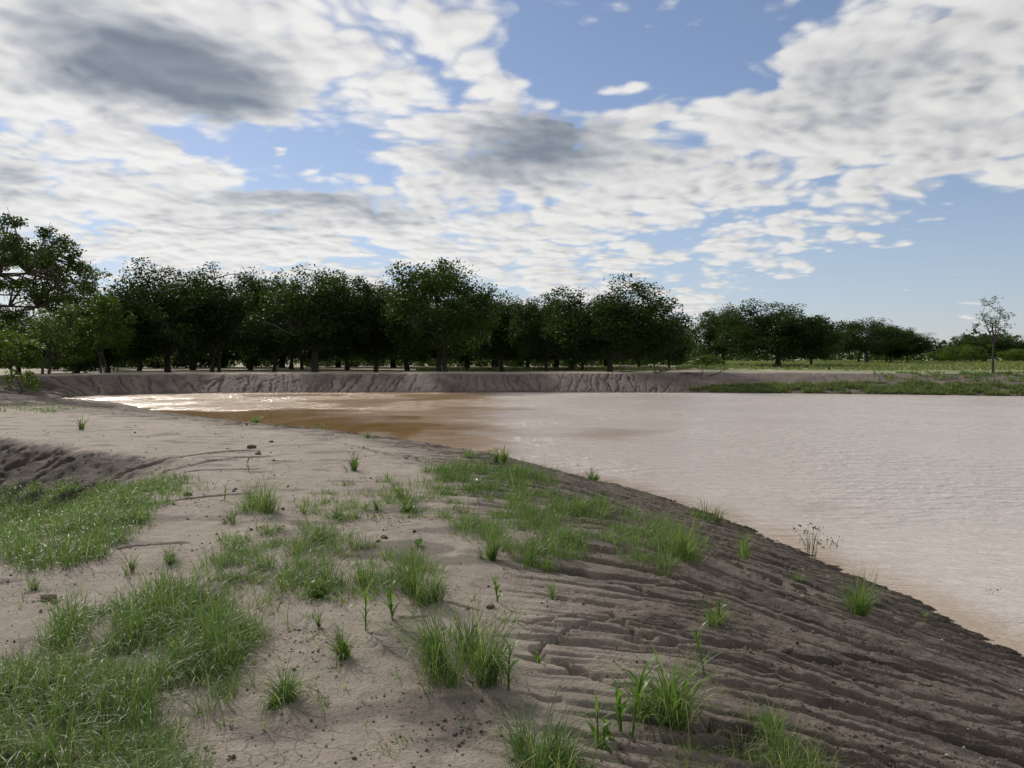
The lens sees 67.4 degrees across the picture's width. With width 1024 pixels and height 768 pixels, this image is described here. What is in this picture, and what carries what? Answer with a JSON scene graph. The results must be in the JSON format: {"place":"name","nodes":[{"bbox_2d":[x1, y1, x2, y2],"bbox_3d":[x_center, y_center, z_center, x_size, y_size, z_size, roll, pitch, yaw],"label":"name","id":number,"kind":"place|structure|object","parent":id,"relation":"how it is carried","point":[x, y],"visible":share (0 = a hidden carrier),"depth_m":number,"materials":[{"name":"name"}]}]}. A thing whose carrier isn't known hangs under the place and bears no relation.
{"place":"outdoors","nodes":[
{"label":"outdoors","id":0,"kind":"place"},
{"bbox_2d":[0,400,94,413],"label":"grass","id":1,"kind":"structure","parent":0,"point":[41,409],"depth_m":25.37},
{"bbox_2d":[0,542,293,767],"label":"grass","id":2,"kind":"structure","parent":0,"point":[26,678],"depth_m":3.55,"materials":[{"name":"plant"}]},
{"bbox_2d":[183,507,455,609],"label":"grass","id":3,"kind":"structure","parent":0,"point":[301,564],"depth_m":5.53,"materials":[{"name":"plant"}]},
{"bbox_2d":[0,357,1023,767],"bbox_3d":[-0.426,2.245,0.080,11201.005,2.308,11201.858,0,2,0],"label":"ground","id":4,"kind":"structure","parent":0,"point":[310,461],"depth_m":5.20,"materials":[{"name":"soil"}]},
{"bbox_2d":[2,368,43,393],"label":"shrub","id":5,"kind":"object","parent":4,"relation":"on","point":[30,375],"visible":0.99,"depth_m":44.09,"materials":[{"name":"green plant"}]},
{"bbox_2d":[0,326,46,381],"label":"tree","id":6,"kind":"object","parent":4,"relation":"on","point":[18,351],"visible":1,"depth_m":49.82,"materials":[{"name":"green plant"}]},
{"bbox_2d":[0,563,50,591],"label":"grass tuft","id":7,"kind":"object","parent":4,"relation":"on","point":[35,587],"visible":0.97,"depth_m":5.06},
{"bbox_2d":[0,308,69,374],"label":"oak tree","id":8,"kind":"object","parent":4,"relation":"on","point":[25,322],"visible":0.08,"depth_m":64.85,"materials":[{"name":"green plant"}]},
{"bbox_2d":[40,594,56,601],"bbox_3d":[-2.912,1.352,4.834,0.092,0.053,0.078,0,2,0],"label":"mud clod","id":9,"kind":"object","parent":4,"relation":"on","point":[53,596],"visible":0.69,"depth_m":4.81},
{"bbox_2d":[0,303,107,373],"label":"pale tree","id":10,"kind":"object","parent":4,"relation":"on","point":[63,339],"visible":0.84,"depth_m":56.51,"materials":[{"name":"green plant"}]},
{"bbox_2d":[0,208,112,324],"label":"oak tree","id":11,"kind":"object","parent":4,"relation":"on","point":[41,259],"visible":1,"depth_m":40.71,"materials":[{"name":"green plant"}]},
{"bbox_2d":[64,413,92,429],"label":"grass tuft","id":12,"kind":"object","parent":4,"relation":"on","point":[80,424],"visible":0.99,"depth_m":16.26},
{"bbox_2d":[40,350,119,373],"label":"shrub","id":13,"kind":"object","parent":4,"relation":"on","point":[92,365],"visible":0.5,"depth_m":63.51,"materials":[{"name":"green plant"}]},
{"bbox_2d":[0,468,181,574],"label":"grass","id":14,"kind":"structure","parent":4,"relation":"on","point":[14,528],"depth_m":6.98,"materials":[{"name":"plant"}]},
{"bbox_2d":[64,290,137,372],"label":"pale tree","id":15,"kind":"object","parent":4,"relation":"on","point":[120,336],"visible":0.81,"depth_m":59.83,"materials":[{"name":"green plant"}]},
{"bbox_2d":[39,296,165,372],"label":"oak tree","id":16,"kind":"object","parent":4,"relation":"on","point":[135,357],"visible":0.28,"depth_m":64.57,"materials":[{"name":"green plant"}]},
{"bbox_2d":[104,550,147,576],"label":"grass tuft","id":17,"kind":"object","parent":4,"relation":"on","point":[131,567],"visible":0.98,"depth_m":5.49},
{"bbox_2d":[119,503,164,523],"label":"grass tuft","id":18,"kind":"object","parent":4,"relation":"on","point":[135,517],"visible":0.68,"depth_m":7.05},
{"bbox_2d":[110,342,185,370],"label":"oak tree","id":19,"kind":"object","parent":4,"relation":"on","point":[139,368],"visible":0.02,"depth_m":85.83,"materials":[{"name":"green plant"}]},
{"bbox_2d":[93,257,239,372],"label":"oak tree","id":20,"kind":"object","parent":4,"relation":"on","point":[154,318],"visible":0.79,"depth_m":66.41,"materials":[{"name":"green plant"}]},
{"bbox_2d":[149,539,193,564],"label":"grass tuft","id":21,"kind":"object","parent":4,"relation":"on","point":[170,559],"visible":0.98,"depth_m":5.73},
{"bbox_2d":[135,468,218,498],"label":"grass","id":22,"kind":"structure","parent":4,"relation":"on","point":[167,488],"depth_m":8.84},
{"bbox_2d":[180,283,222,369],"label":"oak tree","id":23,"kind":"object","parent":4,"relation":"on","point":[192,366],"visible":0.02,"depth_m":91.61,"materials":[{"name":"green plant"}]},
{"bbox_2d":[173,352,263,367],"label":"oak tree","id":24,"kind":"object","parent":4,"relation":"on","point":[201,357],"visible":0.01,"depth_m":110.40,"materials":[{"name":"green plant"}]},
{"bbox_2d":[155,261,283,371],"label":"oak tree","id":25,"kind":"object","parent":4,"relation":"on","point":[234,302],"visible":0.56,"depth_m":70.45,"materials":[{"name":"green plant"}]},
{"bbox_2d":[213,497,247,524],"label":"grass tuft","id":26,"kind":"object","parent":4,"relation":"on","point":[232,519],"visible":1,"depth_m":7.08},
{"bbox_2d":[198,293,284,369],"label":"oak tree","id":27,"kind":"object","parent":4,"relation":"on","point":[225,352],"visible":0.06,"depth_m":88.99,"materials":[{"name":"green plant"}]},
{"bbox_2d":[214,470,300,514],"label":"grass tuft","id":28,"kind":"object","parent":4,"relation":"on","point":[250,502],"visible":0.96,"depth_m":7.58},
{"bbox_2d":[1,574,527,761],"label":"grass","id":29,"kind":"structure","parent":4,"relation":"on","point":[343,602],"depth_m":3.77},
{"bbox_2d":[227,268,307,371],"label":"oak tree","id":30,"kind":"object","parent":4,"relation":"on","point":[273,351],"visible":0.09,"depth_m":76.77,"materials":[{"name":"green plant"}]},
{"bbox_2d":[227,350,333,367],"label":"oak tree","id":31,"kind":"object","parent":4,"relation":"on","point":[282,363],"visible":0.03,"depth_m":109.65,"materials":[{"name":"green plant"}]},
{"bbox_2d":[235,638,332,725],"bbox_3d":[-1.035,1.317,3.394,0.518,0.226,0.463,0,2,-12],"label":"grass tuft","id":32,"kind":"object","parent":4,"relation":"on","point":[287,691],"visible":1,"depth_m":3.42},
{"bbox_2d":[290,496,319,513],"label":"grass tuft","id":33,"kind":"object","parent":4,"relation":"on","point":[302,509],"visible":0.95,"depth_m":7.55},
{"bbox_2d":[281,293,331,368],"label":"oak tree","id":34,"kind":"object","parent":4,"relation":"on","point":[291,364],"depth_m":96.47,"materials":[{"name":"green plant"}]},
{"bbox_2d":[234,263,390,371],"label":"oak tree","id":35,"kind":"object","parent":4,"relation":"on","point":[296,324],"visible":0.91,"depth_m":67.50,"materials":[{"name":"green plant"}]},
{"bbox_2d":[303,605,337,626],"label":"grass tuft","id":36,"kind":"object","parent":4,"relation":"on","point":[318,622],"visible":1,"depth_m":4.37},
{"bbox_2d":[301,578,345,600],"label":"weed","id":37,"kind":"object","parent":4,"relation":"on","point":[316,592],"visible":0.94,"depth_m":4.92,"materials":[{"name":"green plant"}]},
{"bbox_2d":[285,353,364,366],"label":"oak tree","id":38,"kind":"object","parent":4,"relation":"on","point":[338,364],"visible":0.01,"depth_m":110.76,"materials":[{"name":"green plant"}]},
{"bbox_2d":[318,496,356,519],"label":"grass tuft","id":39,"kind":"object","parent":4,"relation":"on","point":[337,513],"visible":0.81,"depth_m":7.28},
{"bbox_2d":[294,297,387,369],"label":"oak tree","id":40,"kind":"object","parent":4,"relation":"on","point":[334,358],"visible":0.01,"depth_m":87.46,"materials":[{"name":"green plant"}]},
{"bbox_2d":[0,354,689,368],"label":"undergrowth","id":41,"kind":"object","parent":4,"relation":"on","point":[205,363],"visible":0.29,"depth_m":118.64,"materials":[{"name":"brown plant"}]},
{"bbox_2d":[336,641,353,656],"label":"weed","id":42,"kind":"object","parent":4,"relation":"on","point":[341,644],"visible":0.41,"depth_m":3.92,"materials":[{"name":"green plant"}]},
{"bbox_2d":[296,612,395,669],"bbox_3d":[-0.892,1.288,3.867,0.492,0.235,0.474,-1,2,-32],"label":"grass tuft","id":43,"kind":"object","parent":4,"relation":"on","point":[343,656],"visible":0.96,"depth_m":3.89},
{"bbox_2d":[342,449,369,471],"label":"grass tuft","id":44,"kind":"object","parent":4,"relation":"on","point":[354,463],"visible":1,"depth_m":10.39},
{"bbox_2d":[345,580,385,630],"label":"seedling","id":45,"kind":"object","parent":4,"relation":"on","point":[365,598],"visible":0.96,"depth_m":4.29,"materials":[{"name":"green plant"}]},
{"bbox_2d":[360,494,386,512],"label":"grass tuft","id":46,"kind":"object","parent":4,"relation":"on","point":[376,507],"visible":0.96,"depth_m":7.70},
{"bbox_2d":[287,470,467,526],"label":"grass","id":47,"kind":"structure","parent":4,"relation":"on","point":[329,492],"depth_m":8.11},
{"bbox_2d":[328,275,429,371],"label":"oak tree","id":48,"kind":"object","parent":4,"relation":"on","point":[382,347],"visible":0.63,"depth_m":70.37,"materials":[{"name":"green plant"}]},
{"bbox_2d":[376,579,403,620],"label":"seedling","id":49,"kind":"object","parent":4,"relation":"on","point":[389,593],"visible":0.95,"depth_m":4.48,"materials":[{"name":"green plant"}]},
{"bbox_2d":[386,475,409,496],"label":"grass tuft","id":50,"kind":"object","parent":4,"relation":"on","point":[399,492],"visible":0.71,"depth_m":8.44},
{"bbox_2d":[359,348,446,367],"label":"oak tree","id":51,"kind":"object","parent":4,"relation":"on","point":[392,364],"visible":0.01,"depth_m":109.61,"materials":[{"name":"green plant"}]},
{"bbox_2d":[346,532,475,607],"bbox_3d":[-0.616,1.169,4.903,0.992,0.411,0.900,0,2,0],"label":"grass tuft","id":52,"kind":"object","parent":4,"relation":"on","point":[410,583],"visible":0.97,"depth_m":4.90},
{"bbox_2d":[387,500,435,512],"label":"weed","id":53,"kind":"object","parent":4,"relation":"on","point":[406,507],"visible":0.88,"depth_m":7.66,"materials":[{"name":"green plant"}]},
{"bbox_2d":[377,289,448,370],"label":"oak tree","id":54,"kind":"object","parent":4,"relation":"on","point":[406,365],"visible":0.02,"depth_m":87.67,"materials":[{"name":"green plant"}]},
{"bbox_2d":[403,350,477,364],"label":"oak tree","id":55,"kind":"object","parent":4,"relation":"on","point":[461,360],"visible":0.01,"depth_m":109.68,"materials":[{"name":"green plant"}]},
{"bbox_2d":[374,257,507,371],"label":"oak tree","id":56,"kind":"object","parent":4,"relation":"on","point":[455,332],"visible":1,"depth_m":66.09,"materials":[{"name":"green plant"}]},
{"bbox_2d":[325,570,568,694],"bbox_3d":[-0.299,1.185,3.774,1.221,0.478,1.107,0,2,0],"label":"grass tuft","id":57,"kind":"object","parent":4,"relation":"on","point":[436,660],"visible":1,"depth_m":3.70,"materials":[{"name":"plant"}]},
{"bbox_2d":[429,292,502,368],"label":"oak tree","id":58,"kind":"object","parent":4,"relation":"on","point":[466,362],"visible":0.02,"depth_m":90.68,"materials":[{"name":"green plant"}]},
{"bbox_2d":[460,448,485,456],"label":"grass tuft","id":59,"kind":"object","parent":4,"relation":"on","point":[469,453],"visible":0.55,"depth_m":12.57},
{"bbox_2d":[413,448,567,497],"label":"grass","id":60,"kind":"structure","parent":4,"relation":"on","point":[448,471],"depth_m":9.97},
{"bbox_2d":[457,509,527,560],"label":"grass tuft","id":61,"kind":"object","parent":4,"relation":"on","point":[492,550],"visible":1,"depth_m":5.87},
{"bbox_2d":[491,576,508,601],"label":"seedling","id":62,"kind":"object","parent":4,"relation":"on","point":[496,589],"visible":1,"depth_m":4.88,"materials":[{"name":"green plant"}]},
{"bbox_2d":[487,444,517,462],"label":"grass tuft","id":63,"kind":"object","parent":4,"relation":"on","point":[495,457],"visible":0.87,"depth_m":11.68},
{"bbox_2d":[463,290,542,371],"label":"oak tree","id":64,"kind":"object","parent":4,"relation":"on","point":[501,350],"visible":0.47,"depth_m":77.32,"materials":[{"name":"green plant"}]},
{"bbox_2d":[487,634,527,689],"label":"seedling","id":65,"kind":"object","parent":4,"relation":"on","point":[507,671],"visible":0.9,"depth_m":3.58,"materials":[{"name":"green plant"}]},
{"bbox_2d":[0,423,1023,767],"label":"earth crumbs","id":66,"kind":"object","parent":4,"relation":"on","point":[620,745],"visible":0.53,"depth_m":4.32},
{"bbox_2d":[487,523,566,573],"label":"grass tuft","id":67,"kind":"object","parent":4,"relation":"on","point":[530,562],"visible":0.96,"depth_m":5.74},
{"bbox_2d":[493,306,568,367],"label":"oak tree","id":68,"kind":"object","parent":4,"relation":"on","point":[528,364],"visible":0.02,"depth_m":95.69,"materials":[{"name":"green plant"}]},
{"bbox_2d":[503,291,576,371],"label":"oak tree","id":69,"kind":"object","parent":4,"relation":"on","point":[530,339],"visible":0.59,"depth_m":72.72,"materials":[{"name":"green plant"}]},
{"bbox_2d":[456,674,635,767],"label":"grass tuft","id":70,"kind":"object","parent":4,"relation":"on","point":[565,757],"visible":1,"depth_m":2.92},
{"bbox_2d":[543,574,568,599],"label":"grass tuft","id":71,"kind":"object","parent":4,"relation":"on","point":[552,591],"visible":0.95,"depth_m":5.01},
{"bbox_2d":[439,472,711,579],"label":"grass","id":72,"kind":"structure","parent":4,"relation":"on","point":[553,537],"depth_m":7.04,"materials":[{"name":"plant"}]},
{"bbox_2d":[127,329,1023,361],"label":"distant woods","id":73,"kind":"object","parent":4,"relation":"on","point":[840,357],"visible":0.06,"depth_m":234.31,"materials":[{"name":"plant"}]},
{"bbox_2d":[541,298,630,369],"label":"oak tree","id":74,"kind":"object","parent":4,"relation":"on","point":[571,366],"visible":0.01,"depth_m":88.44,"materials":[{"name":"green plant"}]},
{"bbox_2d":[578,468,602,480],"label":"grass tuft","id":75,"kind":"object","parent":4,"relation":"on","point":[592,477],"visible":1,"depth_m":13.12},
{"bbox_2d":[578,690,624,750],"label":"seedling","id":76,"kind":"object","parent":4,"relation":"on","point":[606,731],"visible":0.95,"depth_m":3.12,"materials":[{"name":"green plant"}]},
{"bbox_2d":[580,354,632,366],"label":"oak tree","id":77,"kind":"object","parent":4,"relation":"on","point":[605,363],"visible":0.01,"depth_m":108.04,"materials":[{"name":"green plant"}]},
{"bbox_2d":[532,272,704,371],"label":"oak tree","id":78,"kind":"object","parent":4,"relation":"on","point":[608,326],"visible":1,"depth_m":65.38,"materials":[{"name":"green plant"}]},
{"bbox_2d":[604,652,669,738],"bbox_3d":[0.503,1.298,3.189,0.264,0.354,0.257,-1,2,-23],"label":"seedling","id":79,"kind":"object","parent":4,"relation":"on","point":[619,710],"visible":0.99,"depth_m":3.18,"materials":[{"name":"green plant"}]},
{"bbox_2d":[601,315,685,367],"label":"oak tree","id":80,"kind":"object","parent":4,"relation":"on","point":[626,357],"visible":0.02,"depth_m":95.77,"materials":[{"name":"green plant"}]},
{"bbox_2d":[557,630,772,745],"bbox_3d":[0.699,1.282,3.308,0.833,0.391,0.812,-2,3,-41],"label":"grass tuft","id":81,"kind":"object","parent":4,"relation":"on","point":[671,704],"visible":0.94,"depth_m":3.32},
{"bbox_2d":[649,313,694,368],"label":"oak tree","id":82,"kind":"object","parent":4,"relation":"on","point":[680,356],"visible":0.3,"depth_m":82.38,"materials":[{"name":"green plant"}]},
{"bbox_2d":[640,498,724,561],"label":"grass tuft","id":83,"kind":"object","parent":4,"relation":"on","point":[682,546],"visible":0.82,"depth_m":6.66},
{"bbox_2d":[688,620,709,675],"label":"seedling","id":84,"kind":"object","parent":4,"relation":"on","point":[699,648],"visible":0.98,"depth_m":3.90,"materials":[{"name":"green plant"}]},
{"bbox_2d":[690,354,725,365],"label":"bush","id":85,"kind":"object","parent":4,"relation":"on","point":[702,358],"visible":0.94,"depth_m":99.43,"materials":[{"name":"green plant"}]},
{"bbox_2d":[684,498,735,521],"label":"grass tuft","id":86,"kind":"object","parent":4,"relation":"on","point":[715,515],"visible":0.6,"depth_m":10.94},
{"bbox_2d":[685,586,743,629],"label":"grass tuft","id":87,"kind":"object","parent":4,"relation":"on","point":[716,620],"visible":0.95,"depth_m":4.77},
{"bbox_2d":[686,302,751,363],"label":"oak tree","id":88,"kind":"object","parent":4,"relation":"on","point":[708,331],"visible":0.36,"depth_m":116.52,"materials":[{"name":"green plant"}]},
{"bbox_2d":[716,593,727,617],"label":"seedling","id":89,"kind":"object","parent":4,"relation":"on","point":[719,609],"visible":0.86,"depth_m":4.80,"materials":[{"name":"green plant"}]},
{"bbox_2d":[721,521,786,559],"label":"grass tuft","id":90,"kind":"object","parent":4,"relation":"on","point":[741,550],"visible":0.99,"depth_m":7.68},
{"bbox_2d":[652,680,863,767],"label":"grass","id":91,"kind":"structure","parent":4,"relation":"on","point":[785,761],"depth_m":3.05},
{"bbox_2d":[703,298,855,365],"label":"oak tree","id":92,"kind":"object","parent":4,"relation":"on","point":[760,334],"visible":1,"depth_m":100.02,"materials":[{"name":"green plant"}]},
{"bbox_2d":[739,681,825,765],"bbox_3d":[1.115,1.401,3.211,0.381,0.252,0.528,1,2,16],"label":"grass tuft","id":93,"kind":"object","parent":4,"relation":"on","point":[772,723],"visible":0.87,"depth_m":3.26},
{"bbox_2d":[784,564,813,582],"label":"grass tuft","id":94,"kind":"object","parent":4,"relation":"on","point":[799,578],"visible":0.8,"depth_m":7.27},
{"bbox_2d":[793,522,824,557],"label":"water reed","id":95,"kind":"object","parent":4,"relation":"on","point":[808,545],"visible":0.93,"depth_m":9.91,"materials":[{"name":"green plant"}]},
{"bbox_2d":[783,326,843,363],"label":"oak tree","id":96,"kind":"object","parent":4,"relation":"on","point":[826,356],"visible":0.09,"depth_m":114.57,"materials":[{"name":"green plant"}]},
{"bbox_2d":[687,377,1023,395],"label":"grass","id":97,"kind":"structure","parent":4,"relation":"on","point":[958,387],"depth_m":54.22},
{"bbox_2d":[813,559,915,616],"bbox_3d":[2.910,1.698,6.452,0.996,0.431,0.904,-1,2,-19],"label":"grass tuft","id":98,"kind":"object","parent":4,"relation":"on","point":[861,607],"visible":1,"depth_m":6.37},
{"bbox_2d":[832,317,915,362],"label":"oak tree","id":99,"kind":"object","parent":4,"relation":"on","point":[891,334],"visible":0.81,"depth_m":144.70,"materials":[{"name":"green plant"}]},
{"bbox_2d":[863,325,904,361],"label":"oak tree","id":100,"kind":"object","parent":4,"relation":"on","point":[890,360],"visible":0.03,"depth_m":159.16,"materials":[{"name":"green plant"}]},
{"bbox_2d":[880,327,943,361],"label":"oak tree","id":101,"kind":"object","parent":4,"relation":"on","point":[923,346],"visible":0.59,"depth_m":149.25,"materials":[{"name":"green plant"}]},
{"bbox_2d":[925,348,954,361],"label":"bush","id":102,"kind":"object","parent":4,"relation":"on","point":[929,355],"visible":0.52,"depth_m":184.16,"materials":[{"name":"green plant"}]},
{"bbox_2d":[872,368,1023,382],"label":"grass","id":103,"kind":"structure","parent":4,"relation":"on","point":[967,373],"depth_m":56.18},
{"bbox_2d":[935,344,973,360],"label":"bush","id":104,"kind":"object","parent":4,"relation":"on","point":[951,354],"visible":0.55,"depth_m":174.71,"materials":[{"name":"green plant"}]},
{"bbox_2d":[957,343,991,361],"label":"bush","id":105,"kind":"object","parent":4,"relation":"on","point":[972,351],"visible":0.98,"depth_m":163.88,"materials":[{"name":"green plant"}]},
{"bbox_2d":[937,333,1023,360],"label":"oak tree","id":106,"kind":"object","parent":4,"relation":"on","point":[1001,343],"visible":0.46,"depth_m":185.63,"materials":[{"name":"green plant"}]},
{"bbox_2d":[966,296,1015,372],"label":"young tree","id":107,"kind":"object","parent":4,"relation":"on","point":[993,338],"visible":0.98,"depth_m":56.92,"materials":[{"name":"green plant"}]},
{"bbox_2d":[995,348,1023,361],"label":"bush","id":108,"kind":"object","parent":4,"relation":"on","point":[1016,354],"visible":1,"depth_m":169.23,"materials":[{"name":"green plant"}]},
{"bbox_2d":[0,0,1023,356],"label":"sky","id":109,"kind":"structure","parent":0,"point":[852,160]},
{"bbox_2d":[413,364,671,370],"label":"grass","id":110,"kind":"structure","parent":0,"point":[591,368],"depth_m":86.08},
{"bbox_2d":[67,392,1023,655],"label":"water","id":111,"kind":"structure","parent":0,"point":[923,496],"depth_m":20.38,"materials":[{"name":"liquid"}]},
{"bbox_2d":[669,359,1023,370],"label":"grass","id":112,"kind":"structure","parent":0,"point":[878,365],"depth_m":99.46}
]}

